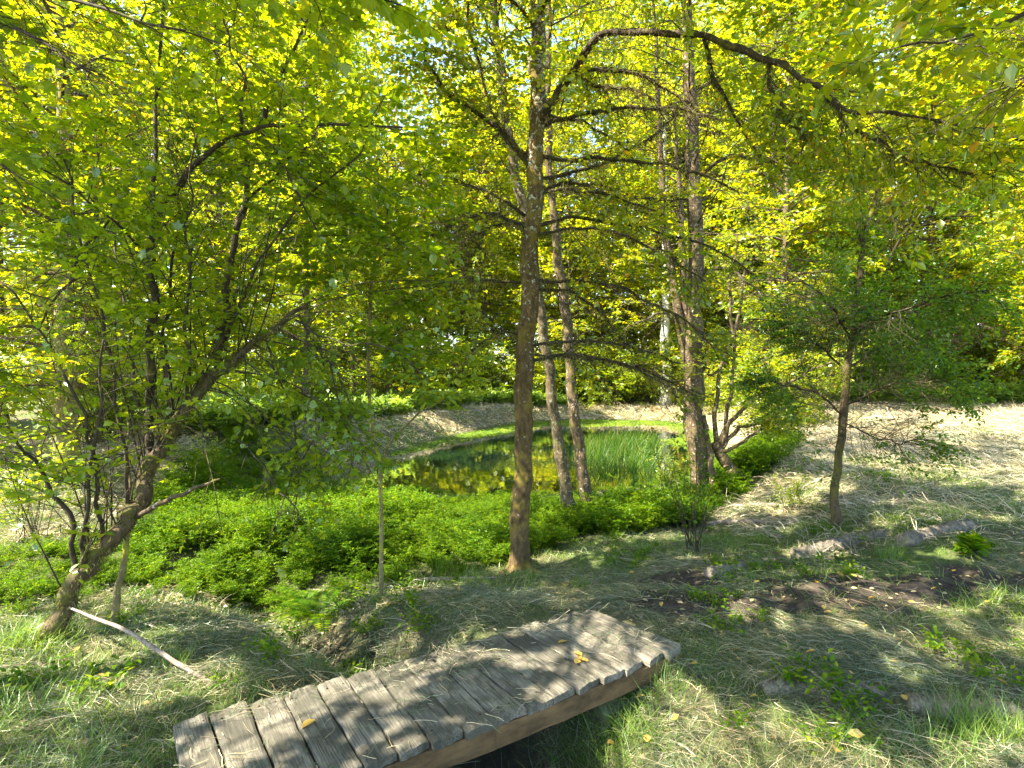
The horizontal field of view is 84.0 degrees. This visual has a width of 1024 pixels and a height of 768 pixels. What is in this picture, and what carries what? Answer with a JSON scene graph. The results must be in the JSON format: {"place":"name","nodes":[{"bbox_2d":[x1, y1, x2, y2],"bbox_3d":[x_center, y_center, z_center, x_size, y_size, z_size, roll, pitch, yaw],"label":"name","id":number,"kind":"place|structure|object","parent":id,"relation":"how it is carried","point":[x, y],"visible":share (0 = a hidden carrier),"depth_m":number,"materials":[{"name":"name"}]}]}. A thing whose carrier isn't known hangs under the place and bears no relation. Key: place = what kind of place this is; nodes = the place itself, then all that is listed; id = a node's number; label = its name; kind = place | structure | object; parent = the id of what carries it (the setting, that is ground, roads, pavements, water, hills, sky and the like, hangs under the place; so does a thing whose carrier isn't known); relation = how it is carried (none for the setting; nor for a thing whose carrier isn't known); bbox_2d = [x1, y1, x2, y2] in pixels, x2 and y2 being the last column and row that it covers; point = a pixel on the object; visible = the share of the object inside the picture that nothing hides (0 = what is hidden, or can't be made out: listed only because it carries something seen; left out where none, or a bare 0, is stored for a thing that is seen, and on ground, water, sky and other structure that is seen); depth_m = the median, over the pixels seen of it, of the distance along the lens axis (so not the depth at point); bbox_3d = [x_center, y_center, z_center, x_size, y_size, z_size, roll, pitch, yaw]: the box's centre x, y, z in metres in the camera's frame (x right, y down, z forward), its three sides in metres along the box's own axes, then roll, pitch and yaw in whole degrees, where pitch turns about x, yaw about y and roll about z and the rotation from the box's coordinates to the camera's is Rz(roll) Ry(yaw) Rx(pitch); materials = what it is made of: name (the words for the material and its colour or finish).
{"place":"outdoors","nodes":[
{"label":"outdoors","id":0,"kind":"place"},
{"bbox_2d":[3,0,1016,366],"label":"sky","id":1,"kind":"structure","parent":0,"point":[368,49],"materials":[{"name":"white"}]},
{"bbox_2d":[0,370,1023,767],"bbox_3d":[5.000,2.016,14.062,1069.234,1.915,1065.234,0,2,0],"label":"ground","id":2,"kind":"structure","parent":0,"point":[922,584],"depth_m":4.13,"materials":[{"name":"green plant"}]},
{"bbox_2d":[0,405,83,542],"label":"young shrub","id":3,"kind":"object","parent":2,"relation":"on","point":[20,486],"visible":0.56,"depth_m":6.09,"materials":[{"name":"green plant"}]},
{"bbox_2d":[0,0,104,421],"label":"woodland tree","id":4,"kind":"object","parent":2,"relation":"on","point":[2,226],"visible":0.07,"depth_m":21.16,"materials":[{"name":"green plant"}]},
{"bbox_2d":[0,0,166,328],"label":"woodland tree","id":5,"kind":"object","parent":2,"relation":"on","point":[84,38],"visible":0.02,"depth_m":32.09,"materials":[{"name":"green plant"}]},
{"bbox_2d":[2,39,174,371],"bbox_3d":[-19.383,-6.916,26.605,7.209,16.788,7.105,1,2,23],"label":"woodland tree","id":6,"kind":"object","parent":2,"relation":"on","point":[118,123],"visible":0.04,"depth_m":26.27,"materials":[{"name":"green plant"}]},
{"bbox_2d":[0,65,179,445],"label":"woodland tree","id":7,"kind":"object","parent":2,"relation":"on","point":[96,389],"visible":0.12,"depth_m":11.91,"materials":[{"name":"green plant"}]},
{"bbox_2d":[0,328,182,436],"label":"bush","id":8,"kind":"object","parent":2,"relation":"on","point":[40,381],"visible":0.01,"depth_m":14.00,"materials":[{"name":"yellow plant"}]},
{"bbox_2d":[33,350,174,440],"bbox_3d":[-9.460,0.200,13.151,2.303,2.457,3.135,0,2,-2],"label":"bush","id":9,"kind":"object","parent":2,"relation":"on","point":[90,420],"visible":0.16,"depth_m":12.96,"materials":[{"name":"green plant"}]},
{"bbox_2d":[0,0,244,477],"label":"woodland tree","id":10,"kind":"object","parent":2,"relation":"on","point":[60,24],"visible":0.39,"depth_m":9.31,"materials":[{"name":"green plant"}]},
{"bbox_2d":[91,408,162,621],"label":"sapling","id":11,"kind":"object","parent":2,"relation":"on","point":[116,603],"visible":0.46,"depth_m":3.84,"materials":[{"name":"gold plant"}]},
{"bbox_2d":[68,607,214,684],"bbox_3d":[-2.156,1.519,3.282,1.289,0.260,0.043,1,2,22],"label":"propped stick","id":12,"kind":"object","parent":2,"relation":"on","point":[159,651],"visible":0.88,"depth_m":3.24,"materials":[{"name":"grey wood"}]},
{"bbox_2d":[142,640,200,673],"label":"grass tuft","id":13,"kind":"object","parent":2,"relation":"on","point":[178,656],"visible":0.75,"depth_m":3.25,"materials":[{"name":"green plant"}]},
{"bbox_2d":[102,0,303,387],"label":"woodland tree","id":14,"kind":"object","parent":2,"relation":"on","point":[232,68],"visible":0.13,"depth_m":28.15,"materials":[{"name":"green plant"}]},
{"bbox_2d":[147,103,258,366],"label":"woodland tree","id":15,"kind":"object","parent":2,"relation":"on","point":[161,287],"visible":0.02,"depth_m":39.60,"materials":[{"name":"green plant"}]},
{"bbox_2d":[188,429,233,471],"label":"young shrub","id":16,"kind":"object","parent":2,"relation":"on","point":[215,455],"visible":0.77,"depth_m":11.48,"materials":[{"name":"green plant"}]},
{"bbox_2d":[160,97,287,380],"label":"woodland tree","id":17,"kind":"object","parent":2,"relation":"on","point":[248,265],"visible":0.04,"depth_m":32.96,"materials":[{"name":"green plant"}]},
{"bbox_2d":[172,339,292,400],"bbox_3d":[-9.149,0.025,18.620,2.961,3.158,4.030,1,2,36],"label":"bush","id":18,"kind":"object","parent":2,"relation":"on","point":[229,384],"visible":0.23,"depth_m":18.47,"materials":[{"name":"green plant"}]},
{"bbox_2d":[0,0,471,257],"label":"maple tree","id":19,"kind":"object","parent":2,"relation":"on","point":[401,17],"visible":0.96,"depth_m":2.53,"materials":[{"name":"green plant"}]},
{"bbox_2d":[217,664,271,706],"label":"grass tuft","id":20,"kind":"object","parent":2,"relation":"on","point":[254,690],"visible":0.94,"depth_m":2.98,"materials":[{"name":"green plant"}]},
{"bbox_2d":[0,0,520,643],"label":"leaning maple","id":21,"kind":"object","parent":2,"relation":"on","point":[248,140],"visible":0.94,"depth_m":3.56,"materials":[{"name":"green plant"}]},
{"bbox_2d":[259,586,333,612],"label":"sword fern","id":22,"kind":"object","parent":2,"relation":"on","point":[278,598],"visible":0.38,"depth_m":5.52,"materials":[{"name":"green plant"}]},
{"bbox_2d":[209,0,395,394],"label":"woodland tree","id":23,"kind":"object","parent":2,"relation":"on","point":[351,309],"visible":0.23,"depth_m":17.11,"materials":[{"name":"green plant"}]},
{"bbox_2d":[256,583,361,635],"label":"sword fern","id":24,"kind":"object","parent":2,"relation":"on","point":[313,605],"visible":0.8,"depth_m":4.85,"materials":[{"name":"green plant"}]},
{"bbox_2d":[225,3,403,383],"bbox_3d":[-10.255,-8.896,29.296,8.780,20.746,8.909,-1,2,-36],"label":"woodland tree","id":25,"kind":"object","parent":2,"relation":"on","point":[357,58],"visible":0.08,"depth_m":28.35,"materials":[{"name":"green plant"}]},
{"bbox_2d":[283,100,413,396],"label":"woodland tree","id":26,"kind":"object","parent":2,"relation":"on","point":[351,358],"visible":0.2,"depth_m":22.57,"materials":[{"name":"green plant"}]},
{"bbox_2d":[261,134,495,599],"bbox_3d":[-1.059,-0.032,4.397,1.875,3.876,2.349,0,2,0],"label":"sapling","id":27,"kind":"object","parent":2,"relation":"on","point":[434,247],"visible":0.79,"depth_m":4.40,"materials":[{"name":"green plant"}]},
{"bbox_2d":[329,157,427,362],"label":"woodland tree","id":28,"kind":"object","parent":2,"relation":"on","point":[382,279],"visible":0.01,"depth_m":32.18,"materials":[{"name":"green plant"}]},
{"bbox_2d":[310,124,451,399],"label":"woodland tree","id":29,"kind":"object","parent":2,"relation":"on","point":[423,329],"visible":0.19,"depth_m":23.85,"materials":[{"name":"green plant"}]},
{"bbox_2d":[0,412,806,616],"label":"undergrowth","id":30,"kind":"object","parent":2,"relation":"on","point":[427,521],"visible":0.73,"depth_m":6.92,"materials":[{"name":"green plant"}]},
{"bbox_2d":[364,330,476,393],"bbox_3d":[-4.432,-0.743,29.746,6.128,4.305,5.847,1,2,28],"label":"bush","id":31,"kind":"object","parent":2,"relation":"on","point":[429,383],"visible":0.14,"depth_m":28.93,"materials":[{"name":"green plant"}]},
{"bbox_2d":[173,609,680,767],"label":"footbridge","id":32,"kind":"object","parent":2,"relation":"on","point":[454,738],"visible":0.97,"depth_m":2.73,"materials":[{"name":"grey wood"}]},
{"bbox_2d":[167,602,679,767],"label":"hay wisps","id":33,"kind":"object","parent":32,"relation":"on","point":[404,699],"visible":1,"depth_m":3.02,"materials":[{"name":"beige plant"}]},
{"bbox_2d":[380,118,477,356],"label":"woodland tree","id":34,"kind":"object","parent":2,"relation":"on","point":[425,319],"visible":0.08,"depth_m":34.42,"materials":[{"name":"green plant"}]},
{"bbox_2d":[411,102,517,370],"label":"woodland tree","id":35,"kind":"object","parent":2,"relation":"on","point":[465,265],"visible":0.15,"depth_m":33.77,"materials":[{"name":"green plant"}]},
{"bbox_2d":[417,87,512,339],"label":"woodland tree","id":36,"kind":"object","parent":2,"relation":"on","point":[437,117],"visible":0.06,"depth_m":39.27,"materials":[{"name":"green plant"}]},
{"bbox_2d":[432,324,515,390],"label":"bush","id":37,"kind":"object","parent":2,"relation":"on","point":[499,370],"visible":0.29,"depth_m":29.68,"materials":[{"name":"green plant"}]},
{"bbox_2d":[421,64,529,382],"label":"woodland tree","id":38,"kind":"object","parent":2,"relation":"on","point":[499,321],"visible":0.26,"depth_m":32.58,"materials":[{"name":"green plant"}]},
{"bbox_2d":[0,434,1023,767],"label":"cut hay","id":39,"kind":"object","parent":2,"relation":"on","point":[752,672],"visible":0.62,"depth_m":3.46},
{"bbox_2d":[0,448,1023,767],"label":"green grass","id":40,"kind":"structure","parent":2,"relation":"on","point":[28,630],"depth_m":3.39,"materials":[{"name":"green plant"}]},
{"bbox_2d":[0,397,1023,559],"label":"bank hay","id":41,"kind":"object","parent":2,"relation":"on","point":[990,421],"visible":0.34,"depth_m":12.04},
{"bbox_2d":[0,0,1023,386],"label":"woods","id":42,"kind":"object","parent":2,"relation":"on","point":[702,22],"visible":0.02,"depth_m":47.71,"materials":[{"name":"green plant"}]},
{"bbox_2d":[0,468,1023,757],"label":"clover","id":43,"kind":"object","parent":2,"relation":"on","point":[850,698],"visible":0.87,"depth_m":3.35,"materials":[{"name":"green plant"}]},
{"bbox_2d":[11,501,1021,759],"bbox_3d":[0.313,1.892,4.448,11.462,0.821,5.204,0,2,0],"label":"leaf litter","id":44,"kind":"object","parent":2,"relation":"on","point":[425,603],"visible":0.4,"depth_m":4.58,"materials":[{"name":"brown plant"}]},
{"bbox_2d":[494,166,562,365],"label":"woodland tree","id":45,"kind":"object","parent":2,"relation":"on","point":[515,321],"visible":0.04,"depth_m":43.10,"materials":[{"name":"green plant"}]},
{"bbox_2d":[411,0,651,512],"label":"alder tree","id":46,"kind":"object","parent":2,"relation":"on","point":[565,485],"visible":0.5,"depth_m":8.09,"materials":[{"name":"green plant"}]},
{"bbox_2d":[506,361,560,392],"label":"bush","id":47,"kind":"object","parent":2,"relation":"on","point":[542,386],"visible":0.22,"depth_m":29.91,"materials":[{"name":"green plant"}]},
{"bbox_2d":[478,80,608,389],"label":"woodland tree","id":48,"kind":"object","parent":2,"relation":"on","point":[526,118],"visible":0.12,"depth_m":35.02,"materials":[{"name":"green plant"}]},
{"bbox_2d":[502,343,601,406],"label":"bush","id":49,"kind":"object","parent":2,"relation":"on","point":[559,368],"visible":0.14,"depth_m":30.25,"materials":[{"name":"green plant"}]},
{"bbox_2d":[416,0,721,503],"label":"alder tree","id":50,"kind":"object","parent":2,"relation":"on","point":[583,477],"visible":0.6,"depth_m":8.75,"materials":[{"name":"green plant"}]},
{"bbox_2d":[503,96,637,387],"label":"woodland tree","id":51,"kind":"object","parent":2,"relation":"on","point":[553,330],"visible":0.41,"depth_m":30.83,"materials":[{"name":"green plant"}]},
{"bbox_2d":[537,335,604,402],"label":"bush","id":52,"kind":"object","parent":2,"relation":"on","point":[559,377],"visible":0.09,"depth_m":30.30,"materials":[{"name":"green plant"}]},
{"bbox_2d":[160,377,1023,433],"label":"fern growth","id":53,"kind":"object","parent":2,"relation":"on","point":[402,405],"visible":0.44,"depth_m":24.43,"materials":[{"name":"green plant"}]},
{"bbox_2d":[549,145,652,400],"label":"woodland tree","id":54,"kind":"object","parent":2,"relation":"on","point":[633,308],"visible":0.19,"depth_m":34.27,"materials":[{"name":"green plant"}]},
{"bbox_2d":[575,334,654,409],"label":"bush","id":55,"kind":"object","parent":2,"relation":"on","point":[618,387],"visible":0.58,"depth_m":29.32,"materials":[{"name":"green plant"}]},
{"bbox_2d":[585,101,674,398],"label":"woodland tree","id":56,"kind":"object","parent":2,"relation":"on","point":[643,152],"visible":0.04,"depth_m":38.07,"materials":[{"name":"green plant"}]},
{"bbox_2d":[600,351,660,405],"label":"bush","id":57,"kind":"object","parent":2,"relation":"on","point":[631,393],"visible":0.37,"depth_m":29.89,"materials":[{"name":"green plant"}]},
{"bbox_2d":[614,367,666,407],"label":"bush","id":58,"kind":"object","parent":2,"relation":"on","point":[645,392],"visible":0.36,"depth_m":30.06,"materials":[{"name":"green plant"}]},
{"bbox_2d":[591,2,740,407],"bbox_3d":[7.869,-8.686,29.306,7.605,20.244,7.992,0,2,-1],"label":"woodland tree","id":59,"kind":"object","parent":2,"relation":"on","point":[621,241],"visible":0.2,"depth_m":28.80,"materials":[{"name":"green plant"}]},
{"bbox_2d":[645,446,688,487],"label":"young shrub","id":60,"kind":"object","parent":2,"relation":"on","point":[659,474],"visible":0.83,"depth_m":11.06,"materials":[{"name":"green plant"}]},
{"bbox_2d":[622,339,717,407],"bbox_3d":[9.119,-0.591,30.454,5.625,3.952,5.368,-1,2,-19],"label":"bush","id":61,"kind":"object","parent":2,"relation":"on","point":[682,393],"visible":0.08,"depth_m":29.24,"materials":[{"name":"green plant"}]},
{"bbox_2d":[646,643,700,699],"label":"grass tuft","id":62,"kind":"object","parent":2,"relation":"on","point":[660,676],"visible":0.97,"depth_m":3.10,"materials":[{"name":"green plant"}]},
{"bbox_2d":[338,0,1023,574],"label":"alder tree","id":63,"kind":"object","parent":2,"relation":"on","point":[792,120],"visible":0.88,"depth_m":5.36,"materials":[{"name":"green plant"}]},
{"bbox_2d":[620,96,743,375],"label":"woodland tree","id":64,"kind":"object","parent":2,"relation":"on","point":[655,338],"visible":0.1,"depth_m":30.42,"materials":[{"name":"green plant"}]},
{"bbox_2d":[641,419,742,552],"bbox_3d":[1.958,1.122,6.400,1.049,1.495,0.997,0,2,0],"label":"young shrub","id":65,"kind":"object","parent":2,"relation":"on","point":[694,515],"visible":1,"depth_m":6.34,"materials":[{"name":"green plant"}]},
{"bbox_2d":[552,0,881,489],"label":"alder tree","id":66,"kind":"object","parent":2,"relation":"on","point":[694,207],"visible":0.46,"depth_m":9.91,"materials":[{"name":"green plant"}]},
{"bbox_2d":[646,58,791,398],"bbox_3d":[10.986,-7.928,30.296,7.594,18.443,7.054,0,2,1],"label":"woodland tree","id":67,"kind":"object","parent":2,"relation":"on","point":[716,311],"visible":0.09,"depth_m":29.43,"materials":[{"name":"green plant"}]},
{"bbox_2d":[704,366,739,413],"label":"bush","id":68,"kind":"object","parent":2,"relation":"on","point":[711,386],"visible":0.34,"depth_m":26.22,"materials":[{"name":"green plant"}]},
{"bbox_2d":[706,519,789,524],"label":"fallen branch","id":69,"kind":"object","parent":2,"relation":"on","point":[713,522],"visible":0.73,"depth_m":7.97,"materials":[{"name":"grey wood"}]},
{"bbox_2d":[703,557,794,579],"bbox_3d":[2.174,1.728,5.358,1.268,0.306,0.370,-1,2,-31],"label":"fallen log","id":70,"kind":"object","parent":2,"relation":"on","point":[711,568],"visible":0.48,"depth_m":5.25,"materials":[{"name":"grey wood"}]},
{"bbox_2d":[659,216,858,485],"bbox_3d":[4.136,-0.511,9.861,3.290,4.832,2.065,1,2,36],"label":"vine maple","id":71,"kind":"object","parent":2,"relation":"on","point":[766,427],"visible":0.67,"depth_m":9.94,"materials":[{"name":"green plant"}]},
{"bbox_2d":[717,347,833,429],"bbox_3d":[9.420,0.145,20.005,3.866,3.029,2.840,-1,2,-20],"label":"bush","id":72,"kind":"object","parent":2,"relation":"on","point":[741,398],"visible":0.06,"depth_m":20.19,"materials":[{"name":"green plant"}]},
{"bbox_2d":[678,0,882,368],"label":"woodland tree","id":73,"kind":"object","parent":2,"relation":"on","point":[811,226],"visible":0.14,"depth_m":26.15,"materials":[{"name":"green plant"}]},
{"bbox_2d":[670,0,892,381],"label":"woodland tree","id":74,"kind":"object","parent":2,"relation":"on","point":[787,228],"visible":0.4,"depth_m":21.73,"materials":[{"name":"green plant"}]},
{"bbox_2d":[708,72,866,373],"bbox_3d":[13.947,-7.883,29.559,7.562,17.868,7.673,0,2,12],"label":"woodland tree","id":75,"kind":"object","parent":2,"relation":"on","point":[793,247],"visible":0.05,"depth_m":28.38,"materials":[{"name":"green plant"}]},
{"bbox_2d":[771,471,811,513],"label":"young shrub","id":76,"kind":"object","parent":2,"relation":"on","point":[798,488],"visible":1,"depth_m":7.75,"materials":[{"name":"green plant"}]},
{"bbox_2d":[705,329,882,428],"bbox_3d":[8.573,-0.102,17.280,4.444,3.272,4.657,-1,2,-21],"label":"bush","id":77,"kind":"object","parent":2,"relation":"on","point":[776,367],"visible":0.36,"depth_m":17.19,"materials":[{"name":"green plant"}]},
{"bbox_2d":[759,679,887,701],"bbox_3d":[1.645,1.645,3.026,0.636,0.155,0.170,0,2,5],"label":"fallen log","id":78,"kind":"object","parent":2,"relation":"on","point":[769,684],"visible":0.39,"depth_m":3.00,"materials":[{"name":"grey wood"}]},
{"bbox_2d":[776,165,890,375],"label":"woodland tree","id":79,"kind":"object","parent":2,"relation":"on","point":[843,233],"visible":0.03,"depth_m":34.09,"materials":[{"name":"green plant"}]},
{"bbox_2d":[761,55,907,372],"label":"woodland tree","id":80,"kind":"object","parent":2,"relation":"on","point":[880,203],"visible":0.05,"depth_m":29.60,"materials":[{"name":"green plant"}]},
{"bbox_2d":[790,529,888,558],"bbox_3d":[3.430,1.692,5.972,1.122,0.293,0.215,0,2,-13],"label":"fallen log","id":81,"kind":"object","parent":2,"relation":"on","point":[843,540],"visible":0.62,"depth_m":5.92,"materials":[{"name":"grey wood"}]},
{"bbox_2d":[718,106,1023,529],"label":"hawthorn tree","id":82,"kind":"object","parent":2,"relation":"on","point":[956,305],"visible":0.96,"depth_m":6.11,"materials":[{"name":"green plant"}]},
{"bbox_2d":[718,0,1023,161],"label":"ash tree","id":83,"kind":"object","parent":2,"relation":"on","point":[962,31],"visible":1,"depth_m":2.40,"materials":[{"name":"green plant"}]},
{"bbox_2d":[821,325,927,383],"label":"bush","id":84,"kind":"object","parent":2,"relation":"on","point":[868,376],"visible":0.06,"depth_m":29.51,"materials":[{"name":"green plant"}]},
{"bbox_2d":[828,84,938,344],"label":"woodland tree","id":85,"kind":"object","parent":2,"relation":"on","point":[890,187],"visible":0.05,"depth_m":35.26,"materials":[{"name":"green plant"}]},
{"bbox_2d":[869,536,909,560],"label":"grass tuft","id":86,"kind":"object","parent":2,"relation":"on","point":[893,552],"visible":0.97,"depth_m":5.30,"materials":[{"name":"green plant"}]},
{"bbox_2d":[859,65,974,374],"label":"woodland tree","id":87,"kind":"object","parent":2,"relation":"on","point":[929,107],"visible":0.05,"depth_m":38.94,"materials":[{"name":"green plant"}]},
{"bbox_2d":[894,518,976,546],"bbox_3d":[4.300,1.537,5.801,1.237,0.217,0.250,-1,2,-27],"label":"fallen log","id":88,"kind":"object","parent":2,"relation":"on","point":[909,537],"visible":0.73,"depth_m":5.79,"materials":[{"name":"grey wood"}]},
{"bbox_2d":[859,38,1013,381],"bbox_3d":[21.096,-8.025,28.807,6.974,18.233,7.508,1,2,41],"label":"woodland tree","id":89,"kind":"object","parent":2,"relation":"on","point":[931,238],"visible":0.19,"depth_m":28.43,"materials":[{"name":"green plant"}]},
{"bbox_2d":[884,6,1023,381],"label":"woodland tree","id":90,"kind":"object","parent":2,"relation":"on","point":[982,222],"visible":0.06,"depth_m":29.99,"materials":[{"name":"green plant"}]},
{"bbox_2d":[897,72,1023,374],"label":"woodland tree","id":91,"kind":"object","parent":2,"relation":"on","point":[959,249],"visible":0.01,"depth_m":33.87,"materials":[{"name":"green plant"}]},
{"bbox_2d":[913,333,1009,383],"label":"bush","id":92,"kind":"object","parent":2,"relation":"on","point":[978,353],"visible":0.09,"depth_m":29.16,"materials":[{"name":"green plant"}]},
{"bbox_2d":[901,690,1023,723],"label":"fallen log","id":93,"kind":"object","parent":2,"relation":"on","point":[917,703],"visible":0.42,"depth_m":2.77,"materials":[{"name":"grey wood"}]},
{"bbox_2d":[910,662,1023,748],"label":"grass tuft","id":94,"kind":"object","parent":2,"relation":"on","point":[966,714],"visible":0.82,"depth_m":2.63,"materials":[{"name":"green plant"}]},
{"bbox_2d":[952,529,995,560],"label":"fern","id":95,"kind":"object","parent":2,"relation":"on","point":[967,542],"visible":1,"depth_m":5.17,"materials":[{"name":"green plant"}]},
{"bbox_2d":[933,0,1023,369],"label":"woodland tree","id":96,"kind":"object","parent":2,"relation":"on","point":[1006,249],"visible":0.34,"depth_m":20.67,"materials":[{"name":"green plant"}]},
{"bbox_2d":[937,318,1023,383],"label":"bush","id":97,"kind":"object","parent":2,"relation":"on","point":[992,372],"visible":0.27,"depth_m":29.57,"materials":[{"name":"green plant"}]},
{"bbox_2d":[950,31,1023,382],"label":"woodland tree","id":98,"kind":"object","parent":2,"relation":"on","point":[1014,280],"visible":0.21,"depth_m":25.56,"materials":[{"name":"green plant"}]},
{"bbox_2d":[317,420,718,495],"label":"pond water","id":99,"kind":"structure","parent":0,"point":[483,464],"depth_m":14.88,"materials":[{"name":"green liquid"}]},
{"bbox_2d":[315,419,714,476],"bbox_3d":[2.320,1.971,19.906,9.713,0.047,17.577,1,2,23],"label":"pond weed","id":100,"kind":"object","parent":99,"relation":"on","point":[489,431],"visible":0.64,"depth_m":23.00,"materials":[{"name":"green plant"}]},
{"bbox_2d":[570,422,671,481],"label":"reeds","id":101,"kind":"object","parent":99,"relation":"in","point":[634,442],"visible":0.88,"depth_m":16.26,"materials":[{"name":"green plant"}]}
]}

